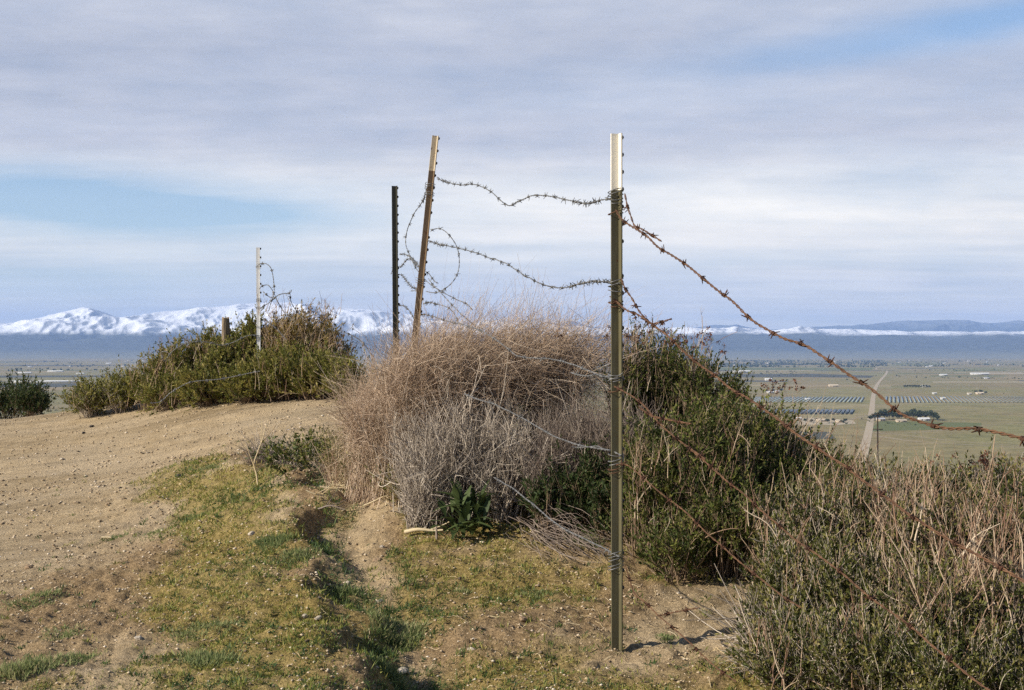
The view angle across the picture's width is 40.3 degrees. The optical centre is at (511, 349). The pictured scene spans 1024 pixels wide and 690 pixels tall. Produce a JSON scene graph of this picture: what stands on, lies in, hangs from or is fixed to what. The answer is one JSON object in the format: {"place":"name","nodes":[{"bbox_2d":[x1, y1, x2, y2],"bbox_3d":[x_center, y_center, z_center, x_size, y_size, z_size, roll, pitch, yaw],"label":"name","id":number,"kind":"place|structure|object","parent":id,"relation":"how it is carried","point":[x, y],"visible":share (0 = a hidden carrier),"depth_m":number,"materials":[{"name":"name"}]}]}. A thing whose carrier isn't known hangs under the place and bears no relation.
{"place":"outdoors","nodes":[
{"label":"outdoors","id":0,"kind":"place"},
{"bbox_2d":[2,383,75,386],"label":"field","id":1,"kind":"structure","parent":0,"point":[58,384],"depth_m":4028.93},
{"bbox_2d":[10,370,97,370],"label":"field","id":2,"kind":"structure","parent":0,"point":[63,370],"depth_m":6768.67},
{"bbox_2d":[0,365,110,365],"bbox_3d":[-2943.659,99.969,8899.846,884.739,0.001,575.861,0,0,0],"label":"field","id":3,"kind":"structure","parent":0,"point":[54,365],"depth_m":8939.47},
{"bbox_2d":[0,375,123,377],"bbox_3d":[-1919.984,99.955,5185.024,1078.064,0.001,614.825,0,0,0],"label":"field","id":4,"kind":"structure","parent":0,"point":[55,376],"depth_m":5240.96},
{"bbox_2d":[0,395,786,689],"bbox_3d":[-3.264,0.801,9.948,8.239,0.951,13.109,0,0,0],"label":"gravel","id":5,"kind":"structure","parent":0,"point":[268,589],"depth_m":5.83,"materials":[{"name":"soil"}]},
{"bbox_2d":[0,358,1023,689],"bbox_3d":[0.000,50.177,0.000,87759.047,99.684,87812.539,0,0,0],"label":"ground","id":6,"kind":"structure","parent":0,"point":[1008,418],"depth_m":6.20,"materials":[{"name":"soil"}]},
{"bbox_2d":[0,369,58,419],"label":"shrub","id":7,"kind":"object","parent":6,"relation":"on","point":[31,400],"visible":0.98,"depth_m":17.30,"materials":[{"name":"green plant"}]},
{"bbox_2d":[0,586,69,614],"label":"grass tuft","id":8,"kind":"object","parent":6,"relation":"on","point":[25,599],"visible":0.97,"depth_m":5.73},
{"bbox_2d":[0,650,73,682],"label":"grass tuft","id":9,"kind":"object","parent":6,"relation":"on","point":[13,669],"visible":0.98,"depth_m":4.48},
{"bbox_2d":[10,380,79,382],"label":"greenhouse","id":10,"kind":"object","parent":6,"relation":"on","point":[58,381],"visible":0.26,"depth_m":4267.03,"materials":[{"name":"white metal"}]},
{"bbox_2d":[40,622,89,640],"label":"grass tuft","id":11,"kind":"object","parent":6,"relation":"on","point":[68,634],"visible":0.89,"depth_m":5.04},
{"bbox_2d":[52,648,106,667],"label":"grass tuft","id":12,"kind":"object","parent":6,"relation":"on","point":[86,657],"visible":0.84,"depth_m":4.67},
{"bbox_2d":[53,355,141,417],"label":"shrub","id":13,"kind":"object","parent":6,"relation":"on","point":[91,397],"visible":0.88,"depth_m":15.59,"materials":[{"name":"green plant"}]},
{"bbox_2d":[104,531,128,540],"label":"grass tuft","id":14,"kind":"object","parent":6,"relation":"on","point":[115,536],"visible":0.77,"depth_m":7.57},
{"bbox_2d":[133,526,174,544],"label":"grass tuft","id":15,"kind":"object","parent":6,"relation":"on","point":[153,532],"visible":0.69,"depth_m":7.21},
{"bbox_2d":[118,320,221,411],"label":"shrub","id":16,"kind":"object","parent":6,"relation":"on","point":[177,356],"visible":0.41,"depth_m":15.14,"materials":[{"name":"green plant"}]},
{"bbox_2d":[173,507,216,524],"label":"grass tuft","id":17,"kind":"object","parent":6,"relation":"on","point":[194,515],"visible":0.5,"depth_m":7.56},
{"bbox_2d":[152,609,251,642],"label":"grass tuft","id":18,"kind":"object","parent":6,"relation":"on","point":[191,629],"visible":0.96,"depth_m":4.91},
{"bbox_2d":[127,346,278,416],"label":"shrub","id":19,"kind":"object","parent":6,"relation":"on","point":[215,391],"visible":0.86,"depth_m":14.32,"materials":[{"name":"green plant"}]},
{"bbox_2d":[163,645,250,670],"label":"grass tuft","id":20,"kind":"object","parent":6,"relation":"on","point":[205,657],"visible":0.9,"depth_m":4.46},
{"bbox_2d":[193,457,227,471],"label":"grass tuft","id":21,"kind":"object","parent":6,"relation":"on","point":[208,467],"visible":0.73,"depth_m":9.35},
{"bbox_2d":[222,317,229,345],"bbox_3d":[-3.060,0.111,14.948,0.110,0.931,0.096,0,0,0],"label":"wooden post","id":22,"kind":"object","parent":6,"relation":"on","point":[225,326],"visible":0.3,"depth_m":14.91,"materials":[{"name":"brown wood"}]},
{"bbox_2d":[197,304,265,398],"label":"shrub","id":23,"kind":"object","parent":6,"relation":"on","point":[247,343],"visible":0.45,"depth_m":14.75,"materials":[{"name":"green plant"}]},
{"bbox_2d":[256,247,261,398],"bbox_3d":[-2.592,-0.216,14.298,0.052,1.668,0.056,0,0,-12],"label":"fence post","id":24,"kind":"object","parent":6,"relation":"on","point":[258,274],"visible":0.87,"depth_m":14.29,"materials":[{"name":"metal"}]},
{"bbox_2d":[150,369,258,403],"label":"barbed wire","id":25,"kind":"object","parent":24,"relation":"attached to","point":[189,382],"visible":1,"depth_m":13.63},
{"bbox_2d":[161,334,259,360],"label":"barbed wire","id":26,"kind":"object","parent":24,"relation":"attached to","point":[197,341],"visible":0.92,"depth_m":14.18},
{"bbox_2d":[257,262,275,310],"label":"barbed wire","id":27,"kind":"object","parent":24,"relation":"attached to","point":[274,286],"visible":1,"depth_m":14.19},
{"bbox_2d":[256,284,290,317],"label":"barbed wire","id":28,"kind":"object","parent":24,"relation":"attached to","point":[259,299],"visible":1,"depth_m":14.21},
{"bbox_2d":[246,415,276,484],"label":"sprig","id":29,"kind":"object","parent":6,"relation":"on","point":[262,440],"visible":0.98,"depth_m":7.86,"materials":[{"name":"plant"}]},
{"bbox_2d":[229,421,298,473],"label":"dry shrub","id":30,"kind":"object","parent":6,"relation":"on","point":[261,456],"visible":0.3,"depth_m":8.84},
{"bbox_2d":[237,528,301,552],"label":"grass tuft","id":31,"kind":"object","parent":6,"relation":"on","point":[272,540],"visible":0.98,"depth_m":6.13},
{"bbox_2d":[263,452,291,481],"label":"sprig","id":32,"kind":"object","parent":6,"relation":"on","point":[269,461],"visible":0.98,"depth_m":7.39,"materials":[{"name":"green plant"}]},
{"bbox_2d":[245,424,340,473],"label":"shrub","id":33,"kind":"object","parent":6,"relation":"on","point":[311,452],"visible":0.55,"depth_m":8.34,"materials":[{"name":"green plant"}]},
{"bbox_2d":[268,544,326,564],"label":"grass tuft","id":34,"kind":"object","parent":6,"relation":"on","point":[295,554],"visible":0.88,"depth_m":5.91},
{"bbox_2d":[275,441,319,478],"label":"sprig","id":35,"kind":"object","parent":6,"relation":"on","point":[297,460],"visible":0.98,"depth_m":7.87,"materials":[{"name":"green plant"}]},
{"bbox_2d":[288,431,314,477],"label":"sprig","id":36,"kind":"object","parent":6,"relation":"on","point":[300,449],"visible":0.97,"depth_m":7.83,"materials":[{"name":"green plant"}]},
{"bbox_2d":[242,331,375,405],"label":"shrub","id":37,"kind":"object","parent":6,"relation":"on","point":[288,373],"visible":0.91,"depth_m":13.79,"materials":[{"name":"green plant"}]},
{"bbox_2d":[254,286,364,366],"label":"shrub","id":38,"kind":"object","parent":6,"relation":"on","point":[297,329],"visible":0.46,"depth_m":14.67,"materials":[{"name":"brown plant"}]},
{"bbox_2d":[306,484,331,495],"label":"dead branch","id":39,"kind":"object","parent":6,"relation":"on","point":[318,492],"visible":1,"depth_m":6.88,"materials":[{"name":"wood"}]},
{"bbox_2d":[319,439,343,489],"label":"sprig","id":40,"kind":"object","parent":6,"relation":"on","point":[324,445],"visible":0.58,"depth_m":7.41,"materials":[{"name":"brown plant"}]},
{"bbox_2d":[318,485,347,509],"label":"dead branch","id":41,"kind":"object","parent":6,"relation":"on","point":[327,505],"visible":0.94,"depth_m":6.83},
{"bbox_2d":[307,382,392,512],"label":"dry shrub","id":42,"kind":"object","parent":6,"relation":"on","point":[343,471],"visible":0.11,"depth_m":7.39,"materials":[{"name":"plant"}]},
{"bbox_2d":[321,577,383,603],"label":"grass tuft","id":43,"kind":"object","parent":6,"relation":"on","point":[348,589],"visible":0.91,"depth_m":5.49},
{"bbox_2d":[305,426,403,505],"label":"shrub","id":44,"kind":"object","parent":6,"relation":"on","point":[332,478],"visible":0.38,"depth_m":7.20,"materials":[{"name":"brown plant"}]},
{"bbox_2d":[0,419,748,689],"bbox_3d":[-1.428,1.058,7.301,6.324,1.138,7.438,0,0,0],"label":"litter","id":45,"kind":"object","parent":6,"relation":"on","point":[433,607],"visible":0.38,"depth_m":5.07,"materials":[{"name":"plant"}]},
{"bbox_2d":[369,651,417,689],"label":"grass tuft","id":46,"kind":"object","parent":6,"relation":"on","point":[394,672],"visible":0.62,"depth_m":4.48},
{"bbox_2d":[392,186,399,365],"bbox_3d":[-0.714,-0.060,8.597,0.042,1.901,0.046,0,0,-22],"label":"fence post","id":47,"kind":"object","parent":6,"relation":"on","point":[395,242],"visible":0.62,"depth_m":8.59,"materials":[{"name":"metal"}]},
{"bbox_2d":[393,273,416,357],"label":"barbed wire","id":48,"kind":"object","parent":47,"relation":"attached to","point":[402,275],"visible":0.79,"depth_m":8.11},
{"bbox_2d":[357,603,436,649],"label":"grass tuft","id":49,"kind":"object","parent":6,"relation":"on","point":[375,615],"visible":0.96,"depth_m":5.02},
{"bbox_2d":[0,438,809,689],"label":"grass","id":50,"kind":"structure","parent":6,"relation":"on","point":[323,622],"depth_m":5.35,"materials":[{"name":"plant"}]},
{"bbox_2d":[390,624,430,652],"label":"grass tuft","id":51,"kind":"object","parent":6,"relation":"on","point":[409,648],"visible":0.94,"depth_m":4.97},
{"bbox_2d":[411,135,439,346],"bbox_3d":[-0.502,-0.086,7.297,0.042,2.078,0.045,6,0,-18],"label":"fence post","id":52,"kind":"object","parent":6,"relation":"on","point":[428,211],"visible":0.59,"depth_m":7.29,"materials":[{"name":"brown metal"}]},
{"bbox_2d":[400,252,438,283],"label":"barbed wire","id":53,"kind":"object","parent":52,"relation":"attached to","point":[417,264],"visible":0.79,"depth_m":7.79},
{"bbox_2d":[403,187,472,309],"bbox_3d":[-0.434,-0.533,7.407,0.090,0.668,0.807,0,0,-29],"label":"barbed wire","id":54,"kind":"object","parent":52,"relation":"attached to","point":[422,200],"visible":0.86,"depth_m":7.51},
{"bbox_2d":[424,301,458,321],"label":"barbed wire","id":55,"kind":"object","parent":52,"relation":"attached to","point":[434,303],"visible":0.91,"depth_m":7.12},
{"bbox_2d":[426,227,459,293],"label":"barbed wire","id":56,"kind":"object","parent":52,"relation":"attached to","point":[456,275],"visible":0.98,"depth_m":7.08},
{"bbox_2d":[404,522,448,534],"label":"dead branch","id":57,"kind":"object","parent":6,"relation":"on","point":[411,530],"visible":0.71,"depth_m":6.33,"materials":[{"name":"wood"}]},
{"bbox_2d":[448,585,472,594],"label":"grass tuft","id":58,"kind":"object","parent":6,"relation":"on","point":[463,591],"visible":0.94,"depth_m":5.48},
{"bbox_2d":[422,477,500,539],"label":"leafy plant","id":59,"kind":"object","parent":6,"relation":"on","point":[465,505],"visible":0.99,"depth_m":6.25,"materials":[{"name":"green plant"}]},
{"bbox_2d":[366,351,558,531],"bbox_3d":[-0.214,0.431,6.571,0.968,0.858,0.912,0,0,0],"label":"dry shrub","id":60,"kind":"object","parent":6,"relation":"on","point":[427,481],"visible":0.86,"depth_m":6.45,"materials":[{"name":"plant"}]},
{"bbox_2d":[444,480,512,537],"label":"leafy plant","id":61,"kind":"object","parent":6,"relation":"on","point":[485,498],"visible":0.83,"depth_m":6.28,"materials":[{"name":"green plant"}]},
{"bbox_2d":[295,253,681,514],"bbox_3d":[-0.134,0.165,6.986,2.038,1.365,1.382,0,0,0],"label":"dry shrub","id":62,"kind":"object","parent":6,"relation":"on","point":[443,360],"visible":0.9,"depth_m":6.80,"materials":[{"name":"plant"}]},
{"bbox_2d":[539,325,644,357],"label":"dry weed","id":63,"kind":"object","parent":62,"relation":"on","point":[602,341],"visible":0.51,"depth_m":6.84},
{"bbox_2d":[623,314,674,361],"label":"dry weed","id":64,"kind":"object","parent":62,"relation":"on","point":[643,343],"visible":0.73,"depth_m":6.50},
{"bbox_2d":[6,359,1023,425],"bbox_3d":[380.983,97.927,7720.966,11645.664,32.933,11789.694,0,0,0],"label":"treeline","id":65,"kind":"object","parent":6,"relation":"on","point":[781,363],"visible":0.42,"depth_m":9075.48,"materials":[{"name":"green plant"}]},
{"bbox_2d":[507,586,558,599],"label":"grass tuft","id":66,"kind":"object","parent":6,"relation":"on","point":[536,593],"visible":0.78,"depth_m":5.43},
{"bbox_2d":[504,497,632,564],"bbox_3d":[0.229,0.768,6.063,0.438,0.226,0.964,0,0,-17],"label":"brushwood","id":67,"kind":"object","parent":6,"relation":"on","point":[531,527],"visible":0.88,"depth_m":6.05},
{"bbox_2d":[515,424,629,543],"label":"shrub","id":68,"kind":"object","parent":6,"relation":"on","point":[593,500],"visible":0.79,"depth_m":6.20,"materials":[{"name":"green plant"}]},
{"bbox_2d":[564,525,606,549],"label":"grass tuft","id":69,"kind":"object","parent":6,"relation":"on","point":[583,531],"visible":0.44,"depth_m":6.11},
{"bbox_2d":[498,377,678,536],"bbox_3d":[0.366,0.482,6.446,0.860,0.731,0.754,0,0,0],"label":"dry shrub","id":70,"kind":"object","parent":6,"relation":"on","point":[585,427],"visible":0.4,"depth_m":6.34,"materials":[{"name":"plant"}]},
{"bbox_2d":[611,133,624,652],"bbox_3d":[0.359,0.270,4.700,0.046,1.995,0.041,0,0,18],"label":"fence post","id":71,"kind":"object","parent":6,"relation":"on","point":[617,398],"visible":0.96,"depth_m":4.69,"materials":[{"name":"metal"}]},
{"bbox_2d":[421,313,623,382],"bbox_3d":[-0.054,-0.045,6.006,0.056,0.312,2.878,0,0,-17],"label":"barbed wire","id":72,"kind":"object","parent":71,"relation":"attached to","point":[543,358],"visible":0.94,"depth_m":5.51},
{"bbox_2d":[428,240,623,291],"bbox_3d":[-0.035,-0.383,5.973,0.055,0.381,2.716,0,0,-17],"label":"barbed wire","id":73,"kind":"object","parent":71,"relation":"attached to","point":[534,280],"visible":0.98,"depth_m":5.44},
{"bbox_2d":[437,177,623,206],"bbox_3d":[-0.012,-0.694,5.966,0.056,0.408,2.688,0,0,-16],"label":"barbed wire","id":74,"kind":"object","parent":71,"relation":"attached to","point":[578,202],"visible":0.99,"depth_m":5.34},
{"bbox_2d":[464,393,623,458],"bbox_3d":[0.088,0.275,5.357,0.054,0.187,1.531,0,0,-22],"label":"barbed wire","id":75,"kind":"object","parent":71,"relation":"attached to","point":[547,432],"visible":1,"depth_m":5.21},
{"bbox_2d":[493,477,623,569],"bbox_3d":[0.144,0.632,5.185,0.055,0.221,1.148,0,0,-23],"label":"barbed wire","id":76,"kind":"object","parent":71,"relation":"attached to","point":[567,531],"visible":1,"depth_m":5.00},
{"bbox_2d":[570,370,608,379],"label":"barbed wire","id":77,"kind":"object","parent":71,"relation":"attached to","point":[575,374],"visible":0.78,"depth_m":5.04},
{"bbox_2d":[624,565,736,681],"bbox_3d":[0.519,0.848,4.376,0.035,0.270,0.583,0,0,-30],"label":"barbed wire","id":78,"kind":"object","parent":71,"relation":"attached to","point":[696,649],"visible":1,"depth_m":4.39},
{"bbox_2d":[659,606,698,617],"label":"barbed wire","id":79,"kind":"object","parent":78,"relation":"attached to","point":[686,610],"visible":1,"depth_m":4.42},
{"bbox_2d":[608,460,801,608],"bbox_3d":[0.569,0.539,4.275,0.055,0.348,0.995,0,0,-28],"label":"barbed wire","id":80,"kind":"object","parent":71,"relation":"attached to","point":[786,598],"visible":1,"depth_m":4.22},
{"bbox_2d":[608,384,989,689],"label":"barbed wire","id":81,"kind":"object","parent":71,"relation":"attached to","point":[948,658],"visible":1,"depth_m":3.64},
{"bbox_2d":[638,406,691,426],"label":"barbed wire","id":82,"kind":"object","parent":81,"relation":"attached to","point":[647,413],"visible":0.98,"depth_m":4.49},
{"bbox_2d":[608,296,1023,582],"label":"barbed wire","id":83,"kind":"object","parent":71,"relation":"attached to","point":[997,565],"visible":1,"depth_m":3.47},
{"bbox_2d":[621,278,671,325],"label":"barbed wire","id":84,"kind":"object","parent":83,"relation":"attached to","point":[660,322],"visible":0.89,"depth_m":4.57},
{"bbox_2d":[608,209,1023,446],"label":"barbed wire","id":85,"kind":"object","parent":71,"relation":"attached to","point":[862,382],"visible":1,"depth_m":3.47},
{"bbox_2d":[623,193,661,241],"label":"barbed wire","id":86,"kind":"object","parent":85,"relation":"attached to","point":[637,226],"visible":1,"depth_m":4.57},
{"bbox_2d":[655,632,678,643],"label":"grass tuft","id":87,"kind":"object","parent":6,"relation":"on","point":[667,637],"visible":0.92,"depth_m":4.83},
{"bbox_2d":[595,305,753,512],"bbox_3d":[0.856,0.361,6.882,0.906,1.175,0.703,0,0,18],"label":"shrub","id":88,"kind":"object","parent":6,"relation":"on","point":[657,382],"visible":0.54,"depth_m":6.79,"materials":[{"name":"green plant"}]},
{"bbox_2d":[668,326,726,370],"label":"dry weed","id":89,"kind":"object","parent":88,"relation":"on","point":[694,346],"visible":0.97,"depth_m":6.55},
{"bbox_2d":[599,379,786,585],"bbox_3d":[0.785,0.536,5.845,0.804,0.835,0.969,0,0,-18],"label":"shrub","id":90,"kind":"object","parent":6,"relation":"on","point":[692,486],"visible":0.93,"depth_m":5.71,"materials":[{"name":"green plant"}]},
{"bbox_2d":[671,553,841,681],"bbox_3d":[0.842,0.900,4.442,0.512,0.447,0.621,0,0,-18],"label":"dry shrub","id":91,"kind":"object","parent":6,"relation":"on","point":[720,619],"visible":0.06,"depth_m":4.50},
{"bbox_2d":[723,377,898,565],"bbox_3d":[1.248,0.561,6.098,0.823,0.886,1.108,0,0,0],"label":"shrub","id":92,"kind":"object","parent":6,"relation":"on","point":[792,448],"visible":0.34,"depth_m":6.00,"materials":[{"name":"green plant"}]},
{"bbox_2d":[761,378,805,408],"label":"dry weed","id":93,"kind":"object","parent":92,"relation":"on","point":[783,385],"visible":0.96,"depth_m":6.34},
{"bbox_2d":[718,430,942,628],"bbox_3d":[1.116,0.661,4.774,0.724,0.741,1.182,0,0,18],"label":"shrub","id":94,"kind":"object","parent":6,"relation":"on","point":[809,522],"visible":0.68,"depth_m":4.66,"materials":[{"name":"green plant"}]},
{"bbox_2d":[715,571,1023,689],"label":"shrub","id":95,"kind":"object","parent":6,"relation":"on","point":[858,653],"visible":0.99,"depth_m":3.97,"materials":[{"name":"green plant"}]},
{"bbox_2d":[871,413,884,476],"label":"utility pole","id":96,"kind":"object","parent":6,"relation":"on","point":[877,414],"visible":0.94,"depth_m":254.88,"materials":[{"name":"wood"}]},
{"bbox_2d":[884,409,894,417],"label":"tree","id":97,"kind":"object","parent":6,"relation":"on","point":[891,413],"visible":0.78,"depth_m":1989.22,"materials":[{"name":"green plant"}]},
{"bbox_2d":[808,435,1023,522],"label":"shrub","id":98,"kind":"object","parent":6,"relation":"on","point":[954,477],"visible":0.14,"depth_m":5.32,"materials":[{"name":"brown plant"}]},
{"bbox_2d":[932,450,1023,483],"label":"dry weed","id":99,"kind":"object","parent":98,"relation":"on","point":[984,461],"visible":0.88,"depth_m":5.18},
{"bbox_2d":[830,430,1023,658],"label":"shrub","id":100,"kind":"object","parent":6,"relation":"on","point":[926,557],"visible":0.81,"depth_m":4.25,"materials":[{"name":"brown plant"}]},
{"bbox_2d":[0,302,1023,357],"bbox_3d":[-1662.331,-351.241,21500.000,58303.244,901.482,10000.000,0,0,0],"label":"mountains","id":101,"kind":"structure","parent":0,"point":[83,332],"depth_m":19316.47,"materials":[{"name":"snow"}]},
{"bbox_2d":[0,0,1023,329],"label":"sky","id":102,"kind":"structure","parent":0,"point":[819,163],"materials":[{"name":"blue"}]},
{"bbox_2d":[750,370,814,370],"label":"field","id":103,"kind":"structure","parent":0,"point":[782,370],"depth_m":6770.09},
{"bbox_2d":[557,320,1023,331],"bbox_3d":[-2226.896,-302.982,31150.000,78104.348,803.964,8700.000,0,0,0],"label":"mountains","id":104,"kind":"structure","parent":0,"point":[956,325],"depth_m":30706.66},
{"bbox_2d":[709,368,872,369],"bbox_3d":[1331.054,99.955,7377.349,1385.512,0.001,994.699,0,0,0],"label":"field","id":105,"kind":"structure","parent":0,"point":[796,368],"depth_m":7496.01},
{"bbox_2d":[718,374,872,377],"bbox_3d":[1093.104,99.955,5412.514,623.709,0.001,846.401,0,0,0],"label":"field","id":106,"kind":"structure","parent":0,"point":[805,375],"depth_m":5445.75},
{"bbox_2d":[770,432,835,438],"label":"field","id":107,"kind":"structure","parent":0,"point":[824,434],"depth_m":1628.31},
{"bbox_2d":[785,418,855,424],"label":"field","id":108,"kind":"structure","parent":0,"point":[823,423],"depth_m":1919.91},
{"bbox_2d":[816,370,894,370],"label":"field","id":109,"kind":"structure","parent":0,"point":[855,370],"depth_m":6770.23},
{"bbox_2d":[857,371,887,466],"bbox_3d":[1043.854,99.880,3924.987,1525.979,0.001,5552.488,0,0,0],"label":"valley road","id":110,"kind":"structure","parent":0,"point":[867,436],"depth_m":1818.28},
{"bbox_2d":[854,362,940,362],"bbox_3d":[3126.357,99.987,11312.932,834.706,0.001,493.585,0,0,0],"label":"field","id":111,"kind":"structure","parent":0,"point":[903,362],"depth_m":11071.13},
{"bbox_2d":[873,421,980,430],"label":"field","id":112,"kind":"structure","parent":0,"point":[892,426],"depth_m":1843.72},
{"bbox_2d":[897,368,967,368],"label":"field","id":113,"kind":"structure","parent":0,"point":[932,368],"depth_m":7497.74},
{"bbox_2d":[898,373,969,373],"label":"field","id":114,"kind":"structure","parent":0,"point":[933,373],"depth_m":5908.57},
{"bbox_2d":[862,431,1021,445],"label":"dirt track","id":115,"kind":"structure","parent":0,"point":[939,439],"depth_m":1572.62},
{"bbox_2d":[878,436,1023,447],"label":"dirt track","id":116,"kind":"structure","parent":0,"point":[942,443],"depth_m":1504.57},
{"bbox_2d":[930,375,1004,375],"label":"field","id":117,"kind":"structure","parent":0,"point":[970,375],"depth_m":5447.38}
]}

